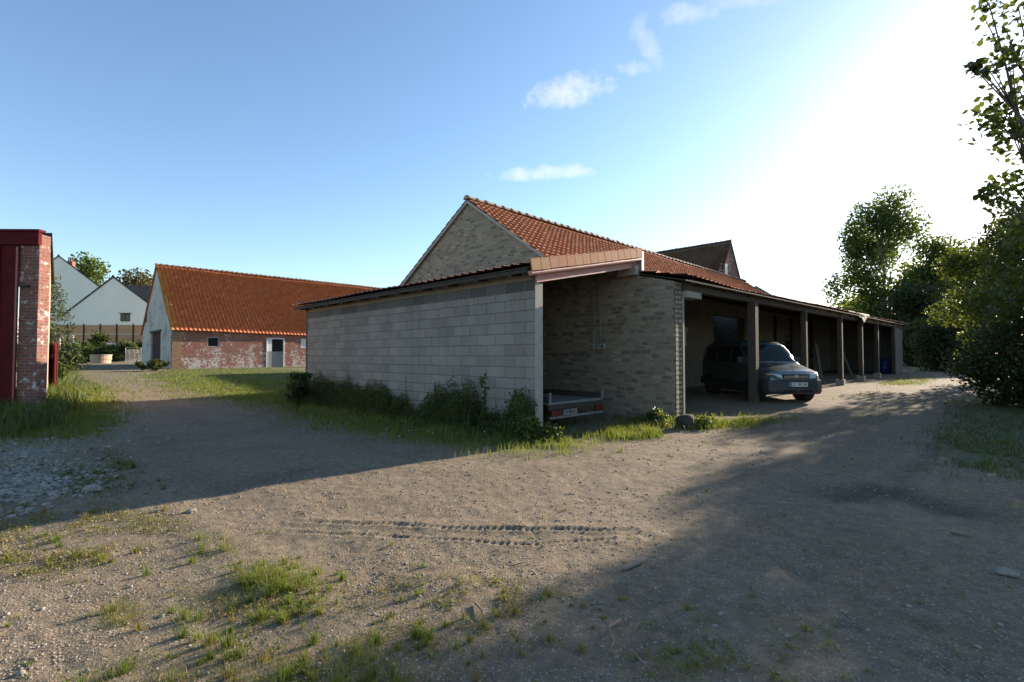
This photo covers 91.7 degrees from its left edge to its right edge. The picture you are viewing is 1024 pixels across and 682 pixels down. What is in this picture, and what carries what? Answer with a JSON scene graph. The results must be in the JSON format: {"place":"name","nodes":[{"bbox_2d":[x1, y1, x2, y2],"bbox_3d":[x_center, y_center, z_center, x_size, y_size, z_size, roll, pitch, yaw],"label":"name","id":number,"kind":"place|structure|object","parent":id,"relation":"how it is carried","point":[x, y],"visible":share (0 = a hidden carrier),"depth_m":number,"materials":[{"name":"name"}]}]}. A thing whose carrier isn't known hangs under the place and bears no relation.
{"place":"outdoors","nodes":[
{"label":"outdoors","id":0,"kind":"place"},
{"bbox_2d":[118,374,212,406],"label":"track grass","id":1,"kind":"structure","parent":0,"point":[168,391],"depth_m":17.88,"materials":[{"name":"green plant"}]},
{"bbox_2d":[187,530,233,563],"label":"foreground grass","id":2,"kind":"structure","parent":0,"point":[223,544],"depth_m":3.95,"materials":[{"name":"green plant"}]},
{"bbox_2d":[104,365,330,414],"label":"lawn grass","id":3,"kind":"structure","parent":0,"point":[251,385],"depth_m":21.54,"materials":[{"name":"green plant"}]},
{"bbox_2d":[145,554,384,649],"bbox_3d":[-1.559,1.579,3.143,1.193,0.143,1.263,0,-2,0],"label":"foreground grass","id":4,"kind":"structure","parent":0,"point":[283,585],"depth_m":3.01,"materials":[{"name":"green plant"}]},
{"bbox_2d":[327,617,384,668],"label":"foreground grass","id":5,"kind":"structure","parent":0,"point":[354,645],"depth_m":2.52,"materials":[{"name":"green plant"}]},
{"bbox_2d":[238,385,626,460],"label":"grass","id":6,"kind":"structure","parent":0,"point":[371,420],"depth_m":9.71,"materials":[{"name":"green plant"}]},
{"bbox_2d":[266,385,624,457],"bbox_3d":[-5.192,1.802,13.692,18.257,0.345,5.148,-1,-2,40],"label":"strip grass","id":7,"kind":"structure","parent":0,"point":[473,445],"depth_m":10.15,"materials":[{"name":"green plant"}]},
{"bbox_2d":[321,560,631,643],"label":"foreground grass","id":8,"kind":"structure","parent":0,"point":[418,593],"depth_m":3.09,"materials":[{"name":"green plant"}]},
{"bbox_2d":[0,439,1013,681],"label":"foreground grass","id":9,"kind":"structure","parent":0,"point":[336,644],"depth_m":2.95,"materials":[{"name":"green plant"}]},
{"bbox_2d":[0,343,1023,681],"bbox_3d":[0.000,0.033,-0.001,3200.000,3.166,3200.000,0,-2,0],"label":"ground","id":10,"kind":"structure","parent":0,"point":[806,529],"depth_m":4.19,"materials":[{"name":"beige gravel"}]},
{"bbox_2d":[0,229,54,408],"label":"brick pillar","id":11,"kind":"structure","parent":10,"relation":"on","point":[26,262],"depth_m":12.61,"materials":[{"name":"brick"}]},
{"bbox_2d":[0,246,19,405],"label":"door panel","id":12,"kind":"structure","parent":11,"relation":"in","point":[9,255],"depth_m":12.58,"materials":[{"name":"red paint"}]},
{"bbox_2d":[48,342,58,387],"bbox_3d":[-17.169,0.945,18.419,2.416,1.770,0.100,-1,-2,37],"label":"metal gate leaf","id":13,"kind":"object","parent":11,"relation":"attached to","point":[53,362],"visible":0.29,"depth_m":17.81,"materials":[{"name":"metal"}]},
{"bbox_2d":[0,456,88,513],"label":"foreground herbs","id":14,"kind":"object","parent":10,"relation":"on","point":[31,483],"visible":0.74,"depth_m":5.86,"materials":[{"name":"green plant"}]},
{"bbox_2d":[0,365,90,439],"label":"verge weeds","id":15,"kind":"object","parent":10,"relation":"on","point":[14,415],"visible":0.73,"depth_m":11.22,"materials":[{"name":"green plant"}]},
{"bbox_2d":[16,275,91,370],"bbox_3d":[-28.044,-0.972,29.947,4.320,6.192,4.351,1,-2,-39],"label":"spruce tree","id":16,"kind":"object","parent":10,"relation":"on","point":[58,317],"visible":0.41,"depth_m":30.34,"materials":[{"name":"green plant"}]},
{"bbox_2d":[0,444,132,526],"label":"rubble","id":17,"kind":"object","parent":10,"relation":"on","point":[42,486],"visible":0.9,"depth_m":5.95,"materials":[{"name":"stone"}]},
{"bbox_2d":[58,363,74,379],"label":"weed bush","id":18,"kind":"object","parent":10,"relation":"on","point":[64,370],"visible":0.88,"depth_m":23.48,"materials":[{"name":"green plant"}]},
{"bbox_2d":[49,254,98,335],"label":"white house","id":19,"kind":"structure","parent":10,"relation":"on","point":[77,285],"depth_m":84.33,"materials":[{"name":"paint"}]},
{"bbox_2d":[0,365,149,449],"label":"verge grass","id":20,"kind":"structure","parent":10,"relation":"on","point":[77,423],"depth_m":11.84,"materials":[{"name":"green plant"}]},
{"bbox_2d":[63,341,87,364],"bbox_3d":[-35.549,1.018,40.107,2.162,2.079,1.836,0,-2,0],"label":"garden shrub","id":21,"kind":"object","parent":10,"relation":"on","point":[79,358],"visible":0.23,"depth_m":39.99,"materials":[{"name":"green plant"}]},
{"bbox_2d":[0,487,169,573],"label":"foreground herbs","id":22,"kind":"object","parent":10,"relation":"on","point":[105,555],"visible":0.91,"depth_m":3.86,"materials":[{"name":"green plant"}]},
{"bbox_2d":[76,340,97,361],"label":"garden shrub","id":23,"kind":"object","parent":10,"relation":"on","point":[86,352],"visible":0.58,"depth_m":46.83,"materials":[{"name":"green plant"}]},
{"bbox_2d":[21,440,155,498],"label":"foreground herbs","id":24,"kind":"object","parent":10,"relation":"on","point":[120,474],"visible":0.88,"depth_m":6.74,"materials":[{"name":"green plant"}]},
{"bbox_2d":[70,251,110,285],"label":"broadleaf tree","id":25,"kind":"object","parent":10,"relation":"on","point":[92,271],"visible":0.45,"depth_m":100.00,"materials":[{"name":"green plant"}]},
{"bbox_2d":[82,484,103,491],"bbox_3d":[-4.795,1.697,5.702,0.223,0.103,0.157,0,-2,0],"label":"stone","id":26,"kind":"object","parent":10,"relation":"on","point":[92,488],"visible":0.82,"depth_m":5.65,"materials":[{"name":"grey stone"}]},
{"bbox_2d":[0,500,188,576],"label":"foreground grass","id":27,"kind":"structure","parent":10,"relation":"on","point":[59,544],"depth_m":4.05,"materials":[{"name":"green plant"}]},
{"bbox_2d":[50,324,142,344],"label":"panel fence","id":28,"kind":"object","parent":10,"relation":"on","point":[128,333],"visible":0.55,"depth_m":52.04,"materials":[{"name":"brown wood"}]},
{"bbox_2d":[34,438,161,499],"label":"foreground herbs","id":29,"kind":"object","parent":10,"relation":"on","point":[107,477],"visible":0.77,"depth_m":6.50,"materials":[{"name":"green plant"}]},
{"bbox_2d":[0,402,197,504],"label":"rubble","id":30,"kind":"object","parent":10,"relation":"on","point":[31,458],"visible":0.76,"depth_m":7.69,"materials":[{"name":"stone"}]},
{"bbox_2d":[87,330,110,349],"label":"garden shrub","id":31,"kind":"object","parent":10,"relation":"on","point":[98,338],"visible":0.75,"depth_m":49.36,"materials":[{"name":"green plant"}]},
{"bbox_2d":[90,354,111,362],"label":"round stone well","id":32,"kind":"object","parent":10,"relation":"on","point":[100,359],"visible":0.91,"depth_m":43.39,"materials":[{"name":"stone"}]},
{"bbox_2d":[37,446,168,494],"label":"foreground grass","id":33,"kind":"structure","parent":10,"relation":"on","point":[134,466],"depth_m":6.51,"materials":[{"name":"green plant"}]},
{"bbox_2d":[61,275,146,343],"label":"white house","id":34,"kind":"structure","parent":10,"relation":"on","point":[112,300],"depth_m":66.16,"materials":[{"name":"paint"}]},
{"bbox_2d":[120,314,129,320],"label":"window","id":35,"kind":"structure","parent":34,"relation":"in","point":[123,317],"depth_m":66.06,"materials":[{"name":"clear glass"}]},
{"bbox_2d":[0,493,218,587],"bbox_3d":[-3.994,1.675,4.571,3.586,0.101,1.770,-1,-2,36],"label":"foreground herbs","id":36,"kind":"object","parent":10,"relation":"on","point":[45,550],"visible":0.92,"depth_m":4.27,"materials":[{"name":"green plant"}]},
{"bbox_2d":[95,343,124,360],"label":"garden shrub","id":37,"kind":"object","parent":10,"relation":"on","point":[112,350],"visible":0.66,"depth_m":47.88,"materials":[{"name":"green plant"}]},
{"bbox_2d":[83,591,147,632],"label":"foreground herbs","id":38,"kind":"object","parent":10,"relation":"on","point":[138,625],"visible":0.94,"depth_m":2.97,"materials":[{"name":"green plant"}]},
{"bbox_2d":[91,598,156,630],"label":"foreground herbs","id":39,"kind":"object","parent":10,"relation":"on","point":[122,616],"visible":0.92,"depth_m":2.96,"materials":[{"name":"green plant"}]},
{"bbox_2d":[116,338,141,358],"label":"garden shrub","id":40,"kind":"object","parent":10,"relation":"on","point":[123,345],"visible":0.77,"depth_m":48.77,"materials":[{"name":"green plant"}]},
{"bbox_2d":[125,347,140,362],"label":"wire gate","id":41,"kind":"structure","parent":10,"relation":"on","point":[134,353],"depth_m":45.97,"materials":[{"name":"metal"}]},
{"bbox_2d":[115,267,152,285],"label":"copper beech","id":42,"kind":"object","parent":10,"relation":"on","point":[140,278],"visible":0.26,"depth_m":95.30,"materials":[{"name":"green plant"}]},
{"bbox_2d":[126,285,150,301],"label":"slate roofed house","id":43,"kind":"structure","parent":10,"relation":"on","point":[142,291],"depth_m":77.37,"materials":[{"name":"tile"}]},
{"bbox_2d":[134,359,170,370],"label":"weed bush","id":44,"kind":"object","parent":10,"relation":"on","point":[154,364],"visible":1,"depth_m":31.18,"materials":[{"name":"green plant"}]},
{"bbox_2d":[162,527,264,562],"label":"foreground herbs","id":45,"kind":"object","parent":10,"relation":"on","point":[209,542],"visible":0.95,"depth_m":4.05,"materials":[{"name":"green plant"}]},
{"bbox_2d":[169,553,328,642],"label":"foreground herbs","id":46,"kind":"object","parent":10,"relation":"on","point":[244,603],"visible":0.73,"depth_m":3.09,"materials":[{"name":"green plant"}]},
{"bbox_2d":[140,263,381,368],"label":"red brick barn","id":47,"kind":"structure","parent":10,"relation":"on","point":[197,318],"depth_m":38.49,"materials":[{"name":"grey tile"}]},
{"bbox_2d":[150,329,161,360],"bbox_3d":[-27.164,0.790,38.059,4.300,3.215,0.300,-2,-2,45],"label":"gable door","id":48,"kind":"structure","parent":47,"relation":"in","point":[156,336],"depth_m":38.24,"materials":[{"name":"grey wood"}]},
{"bbox_2d":[207,337,218,346],"bbox_3d":[-21.539,0.069,35.814,0.100,0.720,0.750,-2,-2,45],"label":"window","id":49,"kind":"structure","parent":47,"relation":"in","point":[211,341],"depth_m":35.80,"materials":[{"name":"glass"}]},
{"bbox_2d":[266,338,284,366],"bbox_3d":[-18.498,1.095,38.825,0.200,2.650,1.350,-2,-2,45],"label":"door","id":50,"kind":"structure","parent":47,"relation":"in","point":[273,359],"depth_m":38.84,"materials":[{"name":"white paint"}]},
{"bbox_2d":[55,611,482,681],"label":"foreground grass","id":51,"kind":"structure","parent":10,"relation":"on","point":[416,634],"depth_m":2.42,"materials":[{"name":"green plant"}]},
{"bbox_2d":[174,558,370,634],"bbox_3d":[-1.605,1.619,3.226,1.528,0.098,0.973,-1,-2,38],"label":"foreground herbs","id":52,"kind":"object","parent":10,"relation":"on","point":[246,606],"visible":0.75,"depth_m":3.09,"materials":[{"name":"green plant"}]},
{"bbox_2d":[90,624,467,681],"bbox_3d":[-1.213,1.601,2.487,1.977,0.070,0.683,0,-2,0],"label":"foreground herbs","id":53,"kind":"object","parent":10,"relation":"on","point":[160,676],"visible":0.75,"depth_m":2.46,"materials":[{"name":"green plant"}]},
{"bbox_2d":[228,553,332,592],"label":"foreground grass","id":54,"kind":"structure","parent":10,"relation":"on","point":[269,570],"depth_m":3.36,"materials":[{"name":"green plant"}]},
{"bbox_2d":[95,629,494,681],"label":"foreground herbs","id":55,"kind":"object","parent":10,"relation":"on","point":[227,675],"visible":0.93,"depth_m":2.38,"materials":[{"name":"green plant"}]},
{"bbox_2d":[284,371,312,406],"bbox_3d":[-6.432,1.447,14.738,0.893,1.114,1.072,0,-2,0],"label":"weed bush","id":56,"kind":"object","parent":10,"relation":"on","point":[299,389],"visible":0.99,"depth_m":14.70,"materials":[{"name":"green plant"}]},
{"bbox_2d":[276,369,541,441],"bbox_3d":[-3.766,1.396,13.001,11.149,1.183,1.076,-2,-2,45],"label":"wall weeds","id":57,"kind":"object","parent":10,"relation":"on","point":[394,403],"depth_m":11.46,"materials":[{"name":"green plant"}]},
{"bbox_2d":[321,553,597,666],"bbox_3d":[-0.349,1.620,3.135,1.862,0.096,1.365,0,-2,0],"label":"foreground herbs","id":58,"kind":"object","parent":10,"relation":"on","point":[531,595],"visible":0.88,"depth_m":3.10,"materials":[{"name":"green plant"}]},
{"bbox_2d":[292,248,643,425],"bbox_3d":[-2.195,0.105,14.596,11.270,4.569,4.068,-2,-2,45],"label":"block lean to","id":59,"kind":"object","parent":10,"relation":"on","point":[460,328],"visible":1,"depth_m":11.52,"materials":[{"name":"concrete"}]},
{"bbox_2d":[342,571,603,665],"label":"foreground herbs","id":60,"kind":"object","parent":10,"relation":"on","point":[392,614],"visible":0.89,"depth_m":2.91,"materials":[{"name":"green plant"}]},
{"bbox_2d":[478,373,489,419],"bbox_3d":[-0.586,1.275,10.121,0.282,1.254,0.318,-1,-2,20],"label":"weed stalk","id":61,"kind":"object","parent":10,"relation":"on","point":[482,383],"visible":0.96,"depth_m":10.10,"materials":[{"name":"green plant"}]},
{"bbox_2d":[4,422,1013,681],"bbox_3d":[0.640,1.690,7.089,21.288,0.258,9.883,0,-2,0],"label":"foreground herbs","id":62,"kind":"object","parent":10,"relation":"on","point":[514,595],"visible":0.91,"depth_m":3.12,"materials":[{"name":"green plant"}]},
{"bbox_2d":[501,389,529,423],"bbox_3d":[0.125,1.404,9.532,0.719,0.966,0.951,0,-2,0],"label":"weed stalk","id":63,"kind":"object","parent":10,"relation":"on","point":[516,396],"visible":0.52,"depth_m":9.55,"materials":[{"name":"green plant"}]},
{"bbox_2d":[511,414,541,441],"bbox_3d":[0.274,1.605,9.083,0.594,0.548,0.697,0,-2,0],"label":"weed bush","id":64,"kind":"object","parent":10,"relation":"on","point":[528,427],"visible":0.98,"depth_m":8.96,"materials":[{"name":"green plant"}]},
{"bbox_2d":[537,421,564,441],"bbox_3d":[0.689,1.680,9.032,0.566,0.455,0.540,0,-2,0],"label":"weed bush","id":65,"kind":"object","parent":10,"relation":"on","point":[548,431],"visible":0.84,"depth_m":8.99,"materials":[{"name":"green plant"}]},
{"bbox_2d":[543,389,603,419],"bbox_3d":[-0.500,1.507,12.521,1.900,0.768,5.480,2,-2,-45],"label":"flatbed trailer","id":66,"kind":"object","parent":10,"relation":"on","point":[554,400],"visible":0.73,"depth_m":10.94,"materials":[{"name":"grey metal"}]},
{"bbox_2d":[604,618,650,670],"bbox_3d":[0.569,1.594,2.647,0.214,0.045,0.480,0,-2,0],"label":"fallen branch","id":67,"kind":"object","parent":10,"relation":"on","point":[617,643],"visible":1,"depth_m":2.60,"materials":[{"name":"wood"}]},
{"bbox_2d":[622,556,647,569],"bbox_3d":[0.919,1.641,3.678,0.269,0.025,0.065,2,-2,-44],"label":"wood chip","id":68,"kind":"object","parent":10,"relation":"on","point":[637,561],"visible":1,"depth_m":3.67,"materials":[{"name":"beige wood"}]},
{"bbox_2d":[400,195,908,420],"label":"stone barn","id":69,"kind":"structure","parent":10,"relation":"on","point":[638,344],"depth_m":15.02,"materials":[{"name":"brick"}]},
{"bbox_2d":[848,311,868,323],"bbox_3d":[15.698,-1.045,22.500,3.460,0.474,0.170,2,-2,-42],"label":"torn sheet","id":70,"kind":"object","parent":69,"relation":"hanging from","point":[864,318],"visible":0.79,"depth_m":22.85,"materials":[{"name":"plastic"}]},
{"bbox_2d":[643,406,671,424],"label":"weed bush","id":71,"kind":"object","parent":10,"relation":"on","point":[660,415],"visible":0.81,"depth_m":10.82,"materials":[{"name":"green plant"}]},
{"bbox_2d":[675,414,694,428],"bbox_3d":[3.661,1.736,10.528,0.392,0.374,0.412,0,-2,0],"label":"boulder","id":72,"kind":"object","parent":10,"relation":"on","point":[685,420],"visible":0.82,"depth_m":10.38,"materials":[{"name":"grey stone"}]},
{"bbox_2d":[655,239,740,277],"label":"dark roofed wing","id":73,"kind":"structure","parent":10,"relation":"on","point":[719,256],"depth_m":41.83,"materials":[{"name":"brick"}]},
{"bbox_2d":[694,413,717,429],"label":"weed bush","id":74,"kind":"object","parent":10,"relation":"on","point":[706,421],"visible":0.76,"depth_m":10.51,"materials":[{"name":"green plant"}]},
{"bbox_2d":[583,585,860,681],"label":"foreground herbs","id":75,"kind":"object","parent":10,"relation":"on","point":[697,661],"visible":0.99,"depth_m":2.51,"materials":[{"name":"green plant"}]},
{"bbox_2d":[605,585,840,681],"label":"foreground grass","id":76,"kind":"structure","parent":10,"relation":"on","point":[804,627],"depth_m":2.81,"materials":[{"name":"green plant"}]},
{"bbox_2d":[609,581,863,681],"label":"foreground herbs","id":77,"kind":"object","parent":10,"relation":"on","point":[745,667],"visible":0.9,"depth_m":2.55,"materials":[{"name":"green plant"}]},
{"bbox_2d":[701,333,821,400],"bbox_3d":[7.839,0.767,15.985,2.000,2.096,4.269,0,-2,-4],"label":"parked van","id":78,"kind":"object","parent":10,"relation":"on","point":[782,370],"visible":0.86,"depth_m":15.20,"materials":[{"name":"grey paint"}]},
{"bbox_2d":[814,343,823,382],"bbox_3d":[13.818,0.998,22.396,0.171,1.878,1.434,-1,-2,22],"label":"leaning board","id":79,"kind":"object","parent":10,"relation":"on","point":[818,362],"visible":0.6,"depth_m":22.37,"materials":[{"name":"brown wood"}]},
{"bbox_2d":[843,352,853,377],"bbox_3d":[17.524,1.241,25.989,0.152,1.449,1.330,0,-2,14],"label":"leaning plank","id":80,"kind":"object","parent":10,"relation":"on","point":[848,367],"visible":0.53,"depth_m":25.90,"materials":[{"name":"brown wood"}]},
{"bbox_2d":[824,293,880,317],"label":"broadleaf tree","id":81,"kind":"object","parent":10,"relation":"on","point":[847,300],"visible":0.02,"depth_m":74.60,"materials":[{"name":"green plant"}]},
{"bbox_2d":[820,184,945,319],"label":"poplar tree","id":82,"kind":"object","parent":10,"relation":"on","point":[885,220],"visible":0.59,"depth_m":58.92,"materials":[{"name":"green plant"}]},
{"bbox_2d":[879,358,890,373],"bbox_3d":[22.167,1.465,29.569,0.600,0.930,0.600,0,-2,0],"label":"blue barrel","id":83,"kind":"object","parent":10,"relation":"on","point":[885,365],"visible":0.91,"depth_m":29.35,"materials":[{"name":"plastic"}]},
{"bbox_2d":[876,279,944,360],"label":"broadleaf tree","id":84,"kind":"object","parent":10,"relation":"on","point":[911,303],"visible":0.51,"depth_m":49.05,"materials":[{"name":"green plant"}]},
{"bbox_2d":[902,320,932,366],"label":"broadleaf tree","id":85,"kind":"object","parent":10,"relation":"on","point":[908,353],"visible":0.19,"depth_m":40.81,"materials":[{"name":"green plant"}]},
{"bbox_2d":[889,233,968,307],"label":"poplar tree","id":86,"kind":"object","parent":10,"relation":"on","point":[923,272],"visible":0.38,"depth_m":55.61,"materials":[{"name":"green plant"}]},
{"bbox_2d":[905,313,986,370],"bbox_3d":[28.114,0.411,32.086,4.695,4.629,4.588,0,-2,0],"label":"broadleaf tree","id":87,"kind":"object","parent":10,"relation":"on","point":[932,340],"visible":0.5,"depth_m":31.79,"materials":[{"name":"green plant"}]},
{"bbox_2d":[950,529,973,535],"bbox_3d":[3.868,1.649,4.280,0.040,0.020,0.148,1,-2,-37],"label":"wood chip","id":88,"kind":"object","parent":10,"relation":"on","point":[962,532],"visible":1,"depth_m":4.26,"materials":[{"name":"wood"}]},
{"bbox_2d":[930,247,998,358],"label":"broadleaf tree","id":89,"kind":"object","parent":10,"relation":"on","point":[949,285],"visible":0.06,"depth_m":45.83,"materials":[{"name":"green plant"}]},
{"bbox_2d":[922,208,1014,365],"bbox_3d":[20.924,-1.762,21.340,4.388,7.416,4.481,0,-2,0],"label":"sycamore bush","id":90,"kind":"object","parent":10,"relation":"on","point":[951,268],"visible":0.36,"depth_m":22.03,"materials":[{"name":"green plant"}]},
{"bbox_2d":[935,319,1023,408],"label":"sycamore bush","id":91,"kind":"object","parent":10,"relation":"on","point":[985,375],"visible":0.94,"depth_m":12.74,"materials":[{"name":"green plant"}]},
{"bbox_2d":[947,201,1023,366],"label":"sycamore bush","id":92,"kind":"object","parent":10,"relation":"on","point":[998,271],"visible":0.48,"depth_m":14.83,"materials":[{"name":"green plant"}]},
{"bbox_2d":[957,0,1023,243],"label":"sycamore tree","id":93,"kind":"object","parent":10,"relation":"on","point":[1015,123],"visible":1,"depth_m":9.59,"materials":[{"name":"green plant"}]},
{"bbox_2d":[957,217,1023,376],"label":"sycamore bush","id":94,"kind":"object","parent":10,"relation":"on","point":[986,241],"visible":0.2,"depth_m":19.10,"materials":[{"name":"green plant"}]},
{"bbox_2d":[982,235,1023,378],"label":"sycamore bush","id":95,"kind":"object","parent":10,"relation":"on","point":[1017,299],"visible":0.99,"depth_m":12.26,"materials":[{"name":"green plant"}]},
{"bbox_2d":[996,567,1019,577],"bbox_3d":[3.528,1.646,3.539,0.111,0.062,0.118,1,-2,-30],"label":"stone","id":96,"kind":"object","parent":10,"relation":"on","point":[1005,571],"visible":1,"depth_m":3.52,"materials":[{"name":"grey stone"}]},
{"bbox_2d":[999,490,1023,524],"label":"foreground herbs","id":97,"kind":"object","parent":10,"relation":"on","point":[1012,507],"visible":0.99,"depth_m":5.04,"materials":[{"name":"green plant"}]},
{"bbox_2d":[0,0,1023,340],"label":"sky","id":98,"kind":"structure","parent":0,"point":[336,141],"materials":[{"name":"blue"}]},
{"bbox_2d":[593,419,670,442],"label":"patch grass","id":99,"kind":"structure","parent":0,"point":[629,431],"depth_m":9.58,"materials":[{"name":"green plant"}]},
{"bbox_2d":[602,410,812,432],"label":"corner grass","id":100,"kind":"structure","parent":0,"point":[746,420],"depth_m":10.99,"materials":[{"name":"green plant"}]},
{"bbox_2d":[835,402,925,430],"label":"track grass","id":101,"kind":"structure","parent":0,"point":[873,416],"depth_m":11.12,"materials":[{"name":"green plant"}]},
{"bbox_2d":[876,376,943,385],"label":"track grass","id":102,"kind":"structure","parent":0,"point":[905,382],"depth_m":21.86,"materials":[{"name":"green plant"}]},
{"bbox_2d":[882,390,1023,493],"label":"shaded grass","id":103,"kind":"structure","parent":0,"point":[993,450],"depth_m":8.66,"materials":[{"name":"green plant"}]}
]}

